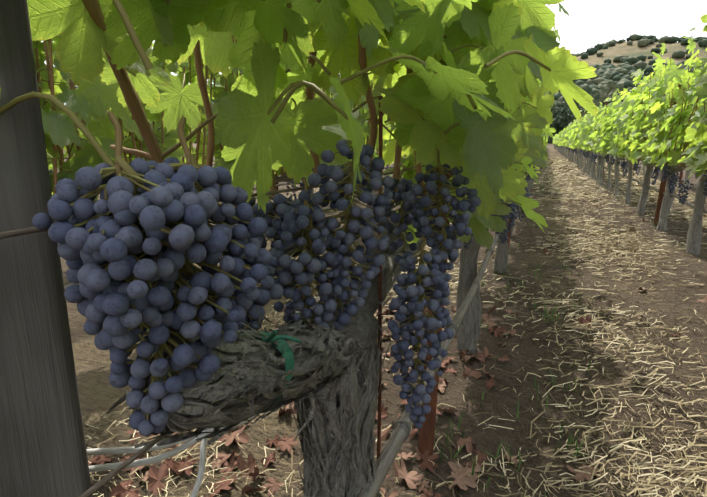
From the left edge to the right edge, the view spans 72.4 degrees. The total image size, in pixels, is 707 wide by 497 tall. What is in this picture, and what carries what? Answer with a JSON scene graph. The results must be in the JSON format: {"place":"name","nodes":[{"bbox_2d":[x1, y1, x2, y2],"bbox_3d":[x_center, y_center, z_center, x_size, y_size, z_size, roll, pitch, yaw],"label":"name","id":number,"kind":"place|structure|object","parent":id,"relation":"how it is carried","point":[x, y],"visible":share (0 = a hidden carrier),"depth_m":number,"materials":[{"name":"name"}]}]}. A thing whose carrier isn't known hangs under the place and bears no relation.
{"place":"outdoors","nodes":[
{"label":"outdoors","id":0,"kind":"place"},
{"bbox_2d":[39,41,393,176],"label":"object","id":1,"kind":"object","parent":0,"point":[73,151],"depth_m":2.30,"materials":[{"name":"green plant"}]},
{"bbox_2d":[32,33,414,286],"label":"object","id":2,"kind":"object","parent":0,"point":[98,98],"depth_m":1.24,"materials":[{"name":"green plant"}]},
{"bbox_2d":[82,0,469,202],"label":"canes","id":3,"kind":"object","parent":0,"point":[130,94],"visible":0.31,"depth_m":0.47,"materials":[{"name":"brown plant"}]},
{"bbox_2d":[162,19,510,157],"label":"petioles","id":4,"kind":"object","parent":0,"point":[187,138],"visible":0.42,"depth_m":0.40,"materials":[{"name":"brown plant"}]},
{"bbox_2d":[41,0,706,104],"label":"sky","id":5,"kind":"structure","parent":0,"point":[589,23],"materials":[{"name":"white"}]},
{"bbox_2d":[47,143,706,496],"bbox_3d":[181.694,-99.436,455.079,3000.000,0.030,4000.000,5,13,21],"label":"ground","id":6,"kind":"structure","parent":0,"point":[99,394],"depth_m":1.27,"materials":[{"name":"soil"}]},
{"bbox_2d":[0,0,92,496],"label":"wooden stake","id":7,"kind":"object","parent":6,"relation":"on","point":[43,451],"visible":0.9,"depth_m":0.25,"materials":[{"name":"grey wood"}]},
{"bbox_2d":[86,415,255,496],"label":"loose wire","id":8,"kind":"object","parent":7,"relation":"attached to","point":[142,462],"visible":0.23,"depth_m":0.33,"materials":[{"name":"grey metal"}]},
{"bbox_2d":[42,80,387,289],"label":"drip wires","id":9,"kind":"object","parent":6,"relation":"on","point":[322,208],"depth_m":1.27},
{"bbox_2d":[35,35,403,194],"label":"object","id":10,"kind":"object","parent":9,"relation":"attached to","point":[49,60],"depth_m":1.40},
{"bbox_2d":[36,32,368,190],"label":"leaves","id":11,"kind":"object","parent":10,"relation":"attached to","point":[130,121],"visible":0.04,"depth_m":1.39,"materials":[{"name":"green plant"}]},
{"bbox_2d":[194,164,393,201],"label":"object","id":12,"kind":"object","parent":9,"relation":"attached to","point":[294,194],"visible":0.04,"depth_m":2.31,"materials":[{"name":"green plant"}]},
{"bbox_2d":[54,67,393,221],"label":"drip wires","id":13,"kind":"object","parent":6,"relation":"on","point":[280,184],"visible":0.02,"depth_m":4.14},
{"bbox_2d":[46,44,318,163],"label":"leaves","id":14,"kind":"object","parent":13,"relation":"attached to","point":[157,139],"depth_m":3.06,"materials":[{"name":"green plant"}]},
{"bbox_2d":[152,39,377,165],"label":"leaves","id":15,"kind":"object","parent":13,"relation":"attached to","point":[217,82],"depth_m":3.12,"materials":[{"name":"green plant"}]},
{"bbox_2d":[106,192,436,496],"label":"grapevine trunk","id":16,"kind":"object","parent":6,"relation":"on","point":[330,390],"visible":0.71,"depth_m":0.43,"materials":[{"name":"grey plant"}]},
{"bbox_2d":[241,330,300,413],"bbox_3d":[-0.067,0.080,0.329,0.062,0.063,0.025,3,13,11],"label":"tie tape","id":17,"kind":"object","parent":16,"relation":"attached to","point":[286,348],"visible":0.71,"depth_m":0.33,"materials":[{"name":"green plastic"}]},
{"bbox_2d":[0,0,555,205],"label":"leaf stems","id":18,"kind":"object","parent":16,"relation":"attached to","point":[94,142],"visible":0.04,"depth_m":0.32,"materials":[{"name":"plant"}]},
{"bbox_2d":[52,111,530,420],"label":"grape stems","id":19,"kind":"object","parent":16,"relation":"attached to","point":[123,167],"visible":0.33,"depth_m":0.39,"materials":[{"name":"green plant"}]},
{"bbox_2d":[32,139,535,435],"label":"grapes","id":20,"kind":"object","parent":19,"relation":"attached to","point":[99,295],"visible":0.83,"depth_m":0.23,"materials":[{"name":"food"}]},
{"bbox_2d":[377,96,382,491],"bbox_3d":[0.028,0.193,0.547,0.008,0.700,0.010,5,13,21],"label":"training rod","id":21,"kind":"object","parent":6,"relation":"on","point":[380,144],"visible":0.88,"depth_m":0.52,"materials":[{"name":"metal"}]},
{"bbox_2d":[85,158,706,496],"bbox_3d":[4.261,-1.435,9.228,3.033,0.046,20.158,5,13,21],"label":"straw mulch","id":22,"kind":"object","parent":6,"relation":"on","point":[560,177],"visible":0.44,"depth_m":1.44,"materials":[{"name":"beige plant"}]},
{"bbox_2d":[88,179,706,496],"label":"leaf litter","id":23,"kind":"object","parent":6,"relation":"on","point":[154,476],"visible":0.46,"depth_m":0.92,"materials":[{"name":"brown plant"}]},
{"bbox_2d":[147,164,683,496],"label":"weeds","id":24,"kind":"object","parent":6,"relation":"on","point":[518,411],"visible":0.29,"depth_m":1.21,"materials":[{"name":"plant"}]},
{"bbox_2d":[418,170,452,455],"bbox_3d":[0.176,-0.146,0.922,0.033,1.200,0.217,5,13,21],"label":"steel stake","id":25,"kind":"object","parent":6,"relation":"on","point":[426,435],"visible":0.12,"depth_m":0.94,"materials":[{"name":"metal"}]},
{"bbox_2d":[507,219,511,250],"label":"steel stakes","id":26,"kind":"object","parent":6,"relation":"on","point":[508,234],"depth_m":2.73,"materials":[{"name":"metal"}]},
{"bbox_2d":[0,164,506,496],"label":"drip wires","id":27,"kind":"object","parent":26,"relation":"attached to","point":[401,428],"depth_m":0.56,"materials":[{"name":"grey plastic"}]},
{"bbox_2d":[368,3,568,353],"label":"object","id":28,"kind":"object","parent":26,"relation":"attached to","point":[541,103],"depth_m":1.37,"materials":[{"name":"green plant"}]},
{"bbox_2d":[447,165,537,250],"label":"leaves","id":29,"kind":"object","parent":28,"relation":"on","point":[453,237],"depth_m":1.01,"materials":[{"name":"green plant"}]},
{"bbox_2d":[536,81,550,164],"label":"leaves","id":30,"kind":"object","parent":28,"relation":"on","point":[544,135],"visible":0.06,"depth_m":3.91,"materials":[{"name":"green plant"}]},
{"bbox_2d":[568,84,681,225],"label":"steel stakes","id":31,"kind":"object","parent":6,"relation":"on","point":[660,196],"visible":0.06,"depth_m":3.52,"materials":[{"name":"metal"}]},
{"bbox_2d":[574,52,706,213],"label":"drip wires","id":32,"kind":"object","parent":31,"relation":"attached to","point":[688,203],"visible":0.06,"depth_m":3.47,"materials":[{"name":"grey plastic"}]},
{"bbox_2d":[568,147,690,189],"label":"grapes","id":33,"kind":"object","parent":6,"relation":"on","point":[687,173],"depth_m":7.69,"materials":[{"name":"plant"}]},
{"bbox_2d":[553,14,706,255],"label":"trunks","id":34,"kind":"object","parent":6,"relation":"on","point":[694,235],"depth_m":2.64,"materials":[{"name":"wood"}]},
{"bbox_2d":[552,110,599,149],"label":"leaves","id":35,"kind":"object","parent":34,"relation":"on","point":[560,139],"visible":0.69,"depth_m":16.36,"materials":[{"name":"green plant"}]},
{"bbox_2d":[553,144,706,203],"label":"grape clusters","id":36,"kind":"object","parent":34,"relation":"attached to","point":[666,173],"visible":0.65,"depth_m":3.31,"materials":[{"name":"food"}]},
{"bbox_2d":[568,25,706,168],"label":"leaves","id":37,"kind":"object","parent":34,"relation":"on","point":[616,121],"visible":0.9,"depth_m":3.58,"materials":[{"name":"green plant"}]},
{"bbox_2d":[620,54,706,166],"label":"canes","id":38,"kind":"object","parent":34,"relation":"on","point":[670,132],"visible":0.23,"depth_m":3.13,"materials":[{"name":"green plant"}]},
{"bbox_2d":[614,103,689,184],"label":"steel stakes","id":39,"kind":"object","parent":6,"relation":"on","point":[680,177],"depth_m":6.67,"materials":[{"name":"metal"}]},
{"bbox_2d":[359,39,405,166],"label":"leaves","id":40,"kind":"object","parent":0,"point":[367,129],"visible":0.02,"depth_m":3.36,"materials":[{"name":"green plant"}]},
{"bbox_2d":[107,40,706,127],"bbox_3d":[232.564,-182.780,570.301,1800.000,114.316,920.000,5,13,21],"label":"hill","id":41,"kind":"structure","parent":0,"point":[624,49],"depth_m":380.91,"materials":[{"name":"beige soil"}]},
{"bbox_2d":[74,75,642,141],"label":"trees","id":42,"kind":"object","parent":41,"relation":"on","point":[564,118],"materials":[{"name":"green plant"}]},
{"bbox_2d":[126,34,706,143],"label":"trees","id":43,"kind":"object","parent":41,"relation":"on","point":[606,72],"visible":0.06,"depth_m":336.27,"materials":[{"name":"green plant"}]},
{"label":"row leaves","id":44,"kind":"object","parent":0,"visible":0},
{"bbox_2d":[0,0,598,248],"bbox_3d":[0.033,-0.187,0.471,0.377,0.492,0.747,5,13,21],"label":"leaves","id":45,"kind":"object","parent":44,"relation":"attached to","point":[242,117],"visible":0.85,"depth_m":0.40,"materials":[{"name":"green plant"}]}
]}

